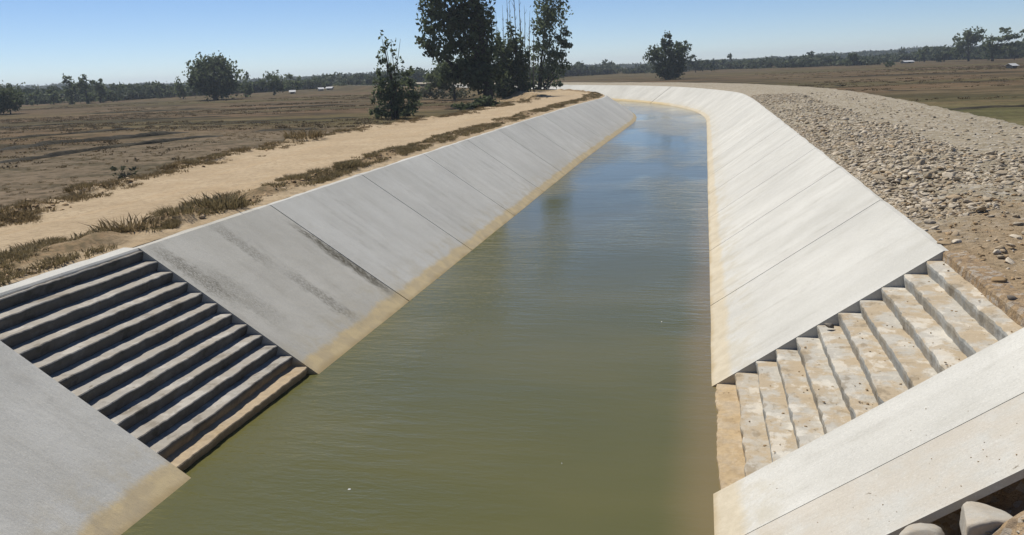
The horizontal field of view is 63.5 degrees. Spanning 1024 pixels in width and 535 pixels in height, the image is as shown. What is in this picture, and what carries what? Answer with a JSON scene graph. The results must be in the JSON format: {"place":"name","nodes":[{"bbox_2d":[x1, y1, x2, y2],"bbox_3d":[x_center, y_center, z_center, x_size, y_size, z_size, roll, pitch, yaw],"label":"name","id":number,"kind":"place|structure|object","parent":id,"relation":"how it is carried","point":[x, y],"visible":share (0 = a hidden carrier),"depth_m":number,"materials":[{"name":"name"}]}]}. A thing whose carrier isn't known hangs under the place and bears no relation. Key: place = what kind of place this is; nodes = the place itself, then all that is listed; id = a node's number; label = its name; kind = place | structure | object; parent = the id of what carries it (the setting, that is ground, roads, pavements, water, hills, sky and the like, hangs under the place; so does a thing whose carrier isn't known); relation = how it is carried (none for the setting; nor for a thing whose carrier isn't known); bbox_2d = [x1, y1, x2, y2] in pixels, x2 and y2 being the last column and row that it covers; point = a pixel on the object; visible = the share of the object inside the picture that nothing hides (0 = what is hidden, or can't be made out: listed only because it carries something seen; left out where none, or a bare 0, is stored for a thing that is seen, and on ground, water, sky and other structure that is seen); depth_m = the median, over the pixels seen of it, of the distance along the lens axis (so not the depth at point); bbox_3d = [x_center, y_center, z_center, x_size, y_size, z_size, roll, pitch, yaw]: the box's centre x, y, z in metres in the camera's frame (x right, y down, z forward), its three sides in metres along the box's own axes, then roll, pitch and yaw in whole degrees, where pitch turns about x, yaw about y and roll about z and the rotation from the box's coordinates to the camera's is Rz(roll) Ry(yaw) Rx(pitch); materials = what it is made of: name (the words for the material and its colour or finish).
{"place":"outdoors","nodes":[
{"label":"outdoors","id":0,"kind":"place"},
{"bbox_2d":[0,91,602,285],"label":"verge grass","id":1,"kind":"structure","parent":0,"point":[339,170],"depth_m":18.63,"materials":[{"name":"plant"}]},
{"bbox_2d":[0,89,604,286],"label":"dirt road","id":2,"kind":"structure","parent":0,"point":[249,169],"depth_m":23.82,"materials":[{"name":"soil"}]},
{"bbox_2d":[0,208,38,219],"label":"grass tuft","id":3,"kind":"object","parent":2,"relation":"on","point":[29,215],"visible":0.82,"depth_m":18.50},
{"bbox_2d":[0,243,53,258],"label":"grass tuft","id":4,"kind":"object","parent":2,"relation":"on","point":[28,250],"visible":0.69,"depth_m":14.00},
{"bbox_2d":[12,213,42,222],"bbox_3d":[-10.822,-1.101,18.467,0.920,0.164,0.892,8,17,36],"label":"grass tuft","id":5,"kind":"object","parent":2,"relation":"on","point":[35,217],"visible":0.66,"depth_m":18.43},
{"bbox_2d":[68,181,92,187],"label":"grass tuft","id":6,"kind":"object","parent":2,"relation":"on","point":[91,184],"visible":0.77,"depth_m":22.87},
{"bbox_2d":[78,211,165,232],"bbox_3d":[-7.478,-0.862,16.220,1.622,0.310,1.660,0,14,12],"label":"grass tuft","id":7,"kind":"object","parent":2,"relation":"on","point":[150,220],"visible":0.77,"depth_m":16.18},
{"bbox_2d":[153,204,195,215],"bbox_3d":[-6.880,-1.195,16.973,0.920,0.182,0.858,-9,15,-27],"label":"grass tuft","id":8,"kind":"object","parent":2,"relation":"on","point":[179,208],"visible":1,"depth_m":16.88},
{"bbox_2d":[176,190,253,210],"bbox_3d":[-6.611,-1.525,18.587,1.720,0.340,1.680,-1,14,6],"label":"grass tuft","id":9,"kind":"object","parent":2,"relation":"on","point":[234,200],"visible":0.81,"depth_m":18.42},
{"bbox_2d":[229,145,250,151],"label":"grass tuft","id":10,"kind":"object","parent":2,"relation":"on","point":[244,148],"visible":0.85,"depth_m":32.76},
{"bbox_2d":[259,181,288,187],"bbox_3d":[-6.116,-2.136,21.263,0.862,0.146,0.877,-8,15,-23],"label":"grass tuft","id":11,"kind":"object","parent":2,"relation":"on","point":[280,184],"visible":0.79,"depth_m":21.29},
{"bbox_2d":[0,94,550,226],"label":"edge grass","id":12,"kind":"structure","parent":2,"relation":"on","point":[69,196],"depth_m":24.41,"materials":[{"name":"plant"}]},
{"bbox_2d":[0,96,589,278],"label":"earth clods","id":13,"kind":"object","parent":2,"relation":"on","point":[202,215],"visible":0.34,"depth_m":21.79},
{"bbox_2d":[283,173,311,179],"bbox_3d":[-5.895,-2.505,22.701,0.992,0.160,0.970,-15,18,-43],"label":"grass tuft","id":14,"kind":"object","parent":2,"relation":"on","point":[304,176],"visible":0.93,"depth_m":22.60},
{"bbox_2d":[281,127,327,138],"bbox_3d":[-9.591,-6.316,38.832,2.532,0.456,2.455,-3,13,-2],"label":"grass tuft","id":15,"kind":"object","parent":2,"relation":"on","point":[314,134],"visible":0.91,"depth_m":38.56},
{"bbox_2d":[121,100,720,534],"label":"canal water","id":16,"kind":"structure","parent":0,"point":[539,364],"depth_m":12.96,"materials":[{"name":"liquid"}]},
{"bbox_2d":[0,341,190,534],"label":"concrete slab","id":17,"kind":"structure","parent":16,"relation":"in","point":[71,463],"depth_m":10.03,"materials":[{"name":"concrete"}]},
{"bbox_2d":[0,247,307,471],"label":"concrete steps","id":18,"kind":"structure","parent":16,"relation":"in","point":[161,363],"depth_m":12.46,"materials":[{"name":"concrete"}]},
{"bbox_2d":[134,205,408,373],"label":"concrete slab","id":19,"kind":"structure","parent":16,"relation":"in","point":[287,286],"depth_m":16.14,"materials":[{"name":"concrete"}]},
{"bbox_2d":[267,175,471,300],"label":"concrete slab","id":20,"kind":"structure","parent":16,"relation":"in","point":[400,248],"depth_m":20.92,"materials":[{"name":"concrete"}]},
{"bbox_2d":[356,154,513,249],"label":"concrete slab","id":21,"kind":"structure","parent":16,"relation":"in","point":[448,202],"depth_m":26.14,"materials":[{"name":"concrete"}]},
{"bbox_2d":[422,140,542,215],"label":"concrete slab","id":22,"kind":"structure","parent":16,"relation":"in","point":[490,177],"depth_m":31.52,"materials":[{"name":"concrete"}]},
{"bbox_2d":[369,85,636,119],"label":"canal lining","id":23,"kind":"object","parent":16,"relation":"in","point":[620,107],"visible":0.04,"depth_m":79.84,"materials":[{"name":"concrete"}]},
{"bbox_2d":[465,130,564,191],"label":"concrete slab","id":24,"kind":"structure","parent":16,"relation":"in","point":[522,161],"depth_m":36.84,"materials":[{"name":"concrete"}]},
{"bbox_2d":[495,122,581,174],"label":"concrete slab","id":25,"kind":"structure","parent":16,"relation":"in","point":[544,148],"depth_m":42.10,"materials":[{"name":"concrete"}]},
{"bbox_2d":[521,115,594,160],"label":"concrete slab","id":26,"kind":"structure","parent":16,"relation":"in","point":[561,137],"depth_m":47.46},
{"bbox_2d":[543,110,606,150],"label":"concrete slab","id":27,"kind":"structure","parent":16,"relation":"in","point":[580,132],"depth_m":52.75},
{"bbox_2d":[559,106,615,141],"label":"concrete slab","id":28,"kind":"structure","parent":16,"relation":"in","point":[589,123],"depth_m":58.04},
{"bbox_2d":[573,103,624,134],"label":"concrete slab","id":29,"kind":"structure","parent":16,"relation":"in","point":[602,119],"depth_m":63.34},
{"bbox_2d":[584,100,630,128],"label":"concrete slab","id":30,"kind":"structure","parent":16,"relation":"in","point":[610,114],"depth_m":68.60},
{"bbox_2d":[596,98,635,123],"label":"concrete slab","id":31,"kind":"structure","parent":16,"relation":"in","point":[618,111],"depth_m":73.57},
{"bbox_2d":[324,85,553,100],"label":"field bank","id":32,"kind":"structure","parent":0,"point":[365,88],"depth_m":200.24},
{"bbox_2d":[527,17,530,91],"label":"bare pole tree","id":33,"kind":"object","parent":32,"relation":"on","point":[529,49],"visible":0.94,"depth_m":112.20,"materials":[{"name":"brown plant"}]},
{"bbox_2d":[0,58,1023,285],"bbox_3d":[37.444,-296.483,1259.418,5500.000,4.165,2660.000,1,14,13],"label":"field","id":34,"kind":"structure","parent":0,"point":[14,177],"depth_m":94.95,"materials":[{"name":"soil"}]},
{"bbox_2d":[0,80,30,113],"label":"tree","id":35,"kind":"object","parent":34,"relation":"on","point":[11,98],"visible":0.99,"depth_m":151.04,"materials":[{"name":"green plant"}]},
{"bbox_2d":[27,90,43,104],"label":"tree","id":36,"kind":"object","parent":34,"relation":"on","point":[34,95],"visible":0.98,"depth_m":227.72,"materials":[{"name":"green plant"}]},
{"bbox_2d":[0,123,76,128],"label":"field bund","id":37,"kind":"structure","parent":34,"relation":"on","point":[40,125],"depth_m":97.14,"materials":[{"name":"brown soil"}]},
{"bbox_2d":[46,87,63,104],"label":"tree","id":38,"kind":"object","parent":34,"relation":"on","point":[51,99],"visible":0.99,"depth_m":223.98,"materials":[{"name":"green plant"}]},
{"bbox_2d":[0,128,139,139],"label":"field bund","id":39,"kind":"structure","parent":34,"relation":"on","point":[92,131],"depth_m":75.49,"materials":[{"name":"brown soil"}]},
{"bbox_2d":[60,73,80,103],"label":"tree","id":40,"kind":"object","parent":34,"relation":"on","point":[67,89],"visible":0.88,"depth_m":219.15,"materials":[{"name":"green plant"}]},
{"bbox_2d":[74,74,99,103],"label":"tree","id":41,"kind":"object","parent":34,"relation":"on","point":[89,95],"visible":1,"depth_m":217.25,"materials":[{"name":"green plant"}]},
{"bbox_2d":[0,131,193,150],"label":"field bund","id":42,"kind":"structure","parent":34,"relation":"on","point":[117,137],"depth_m":65.15,"materials":[{"name":"brown soil"}]},
{"bbox_2d":[89,78,108,102],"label":"tree","id":43,"kind":"object","parent":34,"relation":"on","point":[100,88],"visible":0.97,"depth_m":222.92,"materials":[{"name":"green plant"}]},
{"bbox_2d":[0,135,222,163],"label":"field bund","id":44,"kind":"structure","parent":34,"relation":"on","point":[67,152],"depth_m":55.87,"materials":[{"name":"brown soil"}]},
{"bbox_2d":[101,89,121,101],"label":"tree","id":45,"kind":"object","parent":34,"relation":"on","point":[111,93],"visible":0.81,"depth_m":229.34,"materials":[{"name":"green plant"}]},
{"bbox_2d":[108,166,138,178],"bbox_3d":[-16.353,-3.757,34.988,1.246,1.132,0.947,8,17,37],"label":"weed bush","id":46,"kind":"object","parent":34,"relation":"on","point":[112,168],"visible":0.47,"depth_m":34.91,"materials":[{"name":"green plant"}]},
{"bbox_2d":[79,108,220,114],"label":"field bund","id":47,"kind":"structure","parent":34,"relation":"on","point":[157,110],"depth_m":132.81,"materials":[{"name":"brown soil"}]},
{"bbox_2d":[152,80,162,97],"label":"tree","id":48,"kind":"object","parent":34,"relation":"on","point":[158,91],"visible":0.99,"depth_m":251.90,"materials":[{"name":"green plant"}]},
{"bbox_2d":[105,116,222,122],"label":"field bund","id":49,"kind":"structure","parent":34,"relation":"on","point":[168,118],"depth_m":100.98,"materials":[{"name":"brown soil"}]},
{"bbox_2d":[162,85,174,96],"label":"tree","id":50,"kind":"object","parent":34,"relation":"on","point":[168,93],"visible":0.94,"depth_m":253.86,"materials":[{"name":"green plant"}]},
{"bbox_2d":[173,76,189,98],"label":"tree","id":51,"kind":"object","parent":34,"relation":"on","point":[180,89],"visible":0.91,"depth_m":228.12,"materials":[{"name":"green plant"}]},
{"bbox_2d":[0,123,387,206],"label":"field stubble","id":52,"kind":"object","parent":34,"relation":"on","point":[94,180],"visible":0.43,"depth_m":49.71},
{"bbox_2d":[166,50,249,99],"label":"dome tree","id":53,"kind":"object","parent":34,"relation":"on","point":[213,76],"visible":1,"depth_m":195.09,"materials":[{"name":"green plant"}]},
{"bbox_2d":[0,67,438,104],"bbox_3d":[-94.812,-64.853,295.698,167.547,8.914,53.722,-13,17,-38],"label":"distant wood","id":54,"kind":"object","parent":34,"relation":"on","point":[139,91],"visible":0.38,"depth_m":270.01,"materials":[{"name":"green plant"}]},
{"bbox_2d":[238,71,253,96],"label":"tree","id":55,"kind":"object","parent":34,"relation":"on","point":[247,91],"visible":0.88,"depth_m":211.27,"materials":[{"name":"green plant"}]},
{"bbox_2d":[254,70,285,94],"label":"tree","id":56,"kind":"object","parent":34,"relation":"on","point":[276,83],"visible":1,"depth_m":226.98,"materials":[{"name":"green plant"}]},
{"bbox_2d":[258,128,323,130],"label":"field bund","id":57,"kind":"structure","parent":34,"relation":"on","point":[288,129],"depth_m":68.61,"materials":[{"name":"brown soil"}]},
{"bbox_2d":[283,72,303,90],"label":"tree","id":58,"kind":"object","parent":34,"relation":"on","point":[295,83],"visible":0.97,"depth_m":244.54,"materials":[{"name":"green plant"}]},
{"bbox_2d":[239,104,352,110],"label":"field bund","id":59,"kind":"structure","parent":34,"relation":"on","point":[306,105],"depth_m":124.26,"materials":[{"name":"brown soil"}]},
{"bbox_2d":[304,76,329,89],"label":"tree","id":60,"kind":"object","parent":34,"relation":"on","point":[317,81],"visible":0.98,"depth_m":295.36,"materials":[{"name":"green plant"}]},
{"bbox_2d":[367,30,421,118],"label":"feathery bush","id":61,"kind":"object","parent":34,"relation":"on","point":[393,95],"visible":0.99,"depth_m":78.09,"materials":[{"name":"green plant"}]},
{"bbox_2d":[399,98,423,116],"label":"shrub","id":62,"kind":"object","parent":34,"relation":"on","point":[412,113],"visible":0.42,"depth_m":82.92,"materials":[{"name":"green plant"}]},
{"bbox_2d":[423,58,461,99],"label":"slim tree","id":63,"kind":"object","parent":34,"relation":"on","point":[431,74],"visible":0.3,"depth_m":125.94,"materials":[{"name":"green plant"}]},
{"bbox_2d":[415,81,475,98],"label":"shrub","id":64,"kind":"object","parent":34,"relation":"on","point":[439,93],"visible":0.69,"depth_m":132.72,"materials":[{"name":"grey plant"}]},
{"bbox_2d":[414,0,511,104],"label":"tall tree","id":65,"kind":"object","parent":34,"relation":"on","point":[477,70],"visible":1,"depth_m":96.69,"materials":[{"name":"green plant"}]},
{"bbox_2d":[450,94,499,109],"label":"shrub","id":66,"kind":"object","parent":34,"relation":"on","point":[483,100],"visible":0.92,"depth_m":88.09,"materials":[{"name":"green plant"}]},
{"bbox_2d":[491,30,521,98],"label":"shrubby tree","id":67,"kind":"object","parent":34,"relation":"on","point":[501,90],"visible":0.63,"depth_m":113.00,"materials":[{"name":"green plant"}]},
{"bbox_2d":[0,63,1023,168],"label":"weedy stubble","id":68,"kind":"object","parent":34,"relation":"on","point":[93,126],"visible":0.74,"depth_m":97.86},
{"bbox_2d":[500,17,534,91],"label":"ivy clad tree","id":69,"kind":"object","parent":34,"relation":"on","point":[520,67],"visible":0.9,"depth_m":111.94,"materials":[{"name":"green plant"}]},
{"bbox_2d":[532,24,534,91],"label":"bare pole tree","id":70,"kind":"object","parent":34,"relation":"on","point":[533,60],"visible":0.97,"depth_m":111.98,"materials":[{"name":"brown plant"}]},
{"bbox_2d":[523,0,573,89],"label":"drooping tree","id":71,"kind":"object","parent":34,"relation":"on","point":[547,21],"visible":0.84,"depth_m":121.85,"materials":[{"name":"green plant"}]},
{"bbox_2d":[510,62,693,79],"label":"distant wood","id":72,"kind":"object","parent":34,"relation":"on","point":[576,69],"visible":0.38,"depth_m":371.32,"materials":[{"name":"green plant"}]},
{"bbox_2d":[642,31,691,79],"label":"tree","id":73,"kind":"object","parent":34,"relation":"on","point":[669,68],"visible":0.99,"depth_m":205.50,"materials":[{"name":"green plant"}]},
{"bbox_2d":[686,54,716,71],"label":"distant tree","id":74,"kind":"object","parent":34,"relation":"on","point":[700,64],"visible":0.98,"depth_m":324.51,"materials":[{"name":"green plant"}]},
{"bbox_2d":[584,43,1013,70],"bbox_3d":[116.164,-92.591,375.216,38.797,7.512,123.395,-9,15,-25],"label":"distant wood","id":75,"kind":"object","parent":34,"relation":"on","point":[813,61],"visible":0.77,"depth_m":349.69,"materials":[{"name":"green plant"}]},
{"bbox_2d":[840,52,862,65],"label":"distant tree","id":76,"kind":"object","parent":34,"relation":"on","point":[854,58],"visible":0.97,"depth_m":326.22,"materials":[{"name":"green plant"}]},
{"bbox_2d":[837,72,991,77],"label":"field bund","id":77,"kind":"structure","parent":34,"relation":"on","point":[914,74],"depth_m":154.31,"materials":[{"name":"brown soil"}]},
{"bbox_2d":[916,45,931,61],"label":"distant tree","id":78,"kind":"object","parent":34,"relation":"on","point":[924,50],"visible":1,"depth_m":336.42,"materials":[{"name":"green plant"}]},
{"bbox_2d":[861,38,1023,62],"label":"distant wood","id":79,"kind":"object","parent":34,"relation":"on","point":[976,53],"visible":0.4,"depth_m":377.18,"materials":[{"name":"green plant"}]},
{"bbox_2d":[932,46,953,61],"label":"distant tree","id":80,"kind":"object","parent":34,"relation":"on","point":[943,55],"visible":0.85,"depth_m":323.85,"materials":[{"name":"green plant"}]},
{"bbox_2d":[880,80,1006,84],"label":"field bund","id":81,"kind":"structure","parent":34,"relation":"on","point":[957,81],"depth_m":110.03,"materials":[{"name":"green soil"}]},
{"bbox_2d":[947,26,986,60],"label":"spreading tree","id":82,"kind":"object","parent":34,"relation":"on","point":[969,37],"visible":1,"depth_m":306.68,"materials":[{"name":"green plant"}]},
{"bbox_2d":[951,104,1023,109],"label":"field bund","id":83,"kind":"structure","parent":34,"relation":"on","point":[978,107],"depth_m":59.77,"materials":[{"name":"brown soil"}]},
{"bbox_2d":[979,27,1023,60],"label":"spreading tree","id":84,"kind":"object","parent":34,"relation":"on","point":[993,50],"visible":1,"depth_m":281.29,"materials":[{"name":"green plant"}]},
{"bbox_2d":[1005,43,1023,59],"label":"distant tree","id":85,"kind":"object","parent":34,"relation":"on","point":[1018,50],"visible":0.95,"depth_m":293.91,"materials":[{"name":"green plant"}]},
{"bbox_2d":[0,0,1023,85],"label":"sky","id":86,"kind":"structure","parent":0,"point":[112,41],"materials":[{"name":"blue"}]},
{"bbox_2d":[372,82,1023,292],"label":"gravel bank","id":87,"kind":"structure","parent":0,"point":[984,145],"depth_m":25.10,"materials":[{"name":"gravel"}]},
{"bbox_2d":[456,85,671,102],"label":"canal lining","id":88,"kind":"object","parent":87,"relation":"on","point":[646,94],"visible":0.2,"depth_m":121.41,"materials":[{"name":"concrete"}]},
{"bbox_2d":[651,87,748,125],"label":"canal lining","id":89,"kind":"object","parent":87,"relation":"on","point":[710,105],"visible":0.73,"depth_m":87.66,"materials":[{"name":"concrete"}]},
{"bbox_2d":[707,97,752,130],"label":"concrete slab","id":90,"kind":"structure","parent":87,"relation":"on","point":[729,112],"depth_m":62.43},
{"bbox_2d":[707,99,756,136],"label":"concrete slab","id":91,"kind":"structure","parent":87,"relation":"on","point":[733,115],"depth_m":57.58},
{"bbox_2d":[707,102,761,143],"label":"concrete slab","id":92,"kind":"structure","parent":87,"relation":"on","point":[734,121],"depth_m":52.80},
{"bbox_2d":[707,106,768,152],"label":"concrete slab","id":93,"kind":"structure","parent":87,"relation":"on","point":[738,126],"depth_m":47.95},
{"bbox_2d":[707,111,776,163],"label":"concrete slab","id":94,"kind":"structure","parent":87,"relation":"on","point":[741,134],"depth_m":43.07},
{"bbox_2d":[707,117,785,176],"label":"concrete slab","id":95,"kind":"structure","parent":87,"relation":"on","point":[767,129],"depth_m":38.25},
{"bbox_2d":[708,124,798,193],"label":"concrete slab","id":96,"kind":"structure","parent":87,"relation":"on","point":[763,148],"depth_m":33.37,"materials":[{"name":"concrete"}]},
{"bbox_2d":[708,135,815,217],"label":"concrete slab","id":97,"kind":"structure","parent":87,"relation":"on","point":[767,167],"depth_m":28.53,"materials":[{"name":"concrete"}]},
{"bbox_2d":[708,148,841,250],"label":"concrete slab","id":98,"kind":"structure","parent":87,"relation":"on","point":[804,172],"depth_m":23.76,"materials":[{"name":"concrete"}]},
{"bbox_2d":[709,167,882,305],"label":"concrete slab","id":99,"kind":"structure","parent":87,"relation":"on","point":[831,201],"depth_m":18.78,"materials":[{"name":"concrete"}]},
{"bbox_2d":[710,200,948,386],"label":"concrete slab","id":100,"kind":"structure","parent":87,"relation":"on","point":[869,253],"depth_m":13.96,"materials":[{"name":"concrete"}]},
{"bbox_2d":[713,328,1023,534],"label":"concrete slab","id":101,"kind":"structure","parent":87,"relation":"on","point":[981,382],"depth_m":8.62,"materials":[{"name":"concrete"}]},
{"bbox_2d":[715,251,1023,488],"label":"concrete steps","id":102,"kind":"structure","parent":87,"relation":"on","point":[915,320],"depth_m":10.58,"materials":[{"name":"concrete"}]},
{"bbox_2d":[723,264,1016,522],"bbox_3d":[4.111,1.538,9.725,3.152,2.044,5.538,1,14,13],"label":"slab grit","id":103,"kind":"object","parent":102,"relation":"on","point":[867,389],"visible":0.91,"depth_m":10.11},
{"bbox_2d":[991,277,1007,281],"bbox_3d":[5.974,0.175,10.143,0.117,0.105,0.180,-15,18,-42],"label":"earth clod","id":104,"kind":"object","parent":102,"relation":"on","point":[998,279],"visible":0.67,"depth_m":10.12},
{"bbox_2d":[746,393,1023,534],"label":"concrete slab","id":105,"kind":"structure","parent":87,"relation":"on","point":[917,485],"depth_m":7.49,"materials":[{"name":"concrete"}]},
{"bbox_2d":[750,92,1023,270],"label":"rubble","id":106,"kind":"object","parent":87,"relation":"on","point":[860,173],"depth_m":22.58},
{"bbox_2d":[876,172,1023,520],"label":"earth clods","id":107,"kind":"object","parent":87,"relation":"on","point":[995,240],"visible":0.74,"depth_m":13.60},
{"bbox_2d":[928,478,1023,534],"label":"earth slope","id":108,"kind":"structure","parent":0,"point":[1008,499],"depth_m":6.98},
{"bbox_2d":[899,523,944,534],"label":"concrete lump","id":109,"kind":"object","parent":108,"relation":"on","point":[922,529],"visible":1,"depth_m":6.71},
{"bbox_2d":[959,501,1012,534],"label":"concrete lump","id":110,"kind":"object","parent":108,"relation":"on","point":[977,518],"visible":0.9,"depth_m":6.54,"materials":[{"name":"concrete"}]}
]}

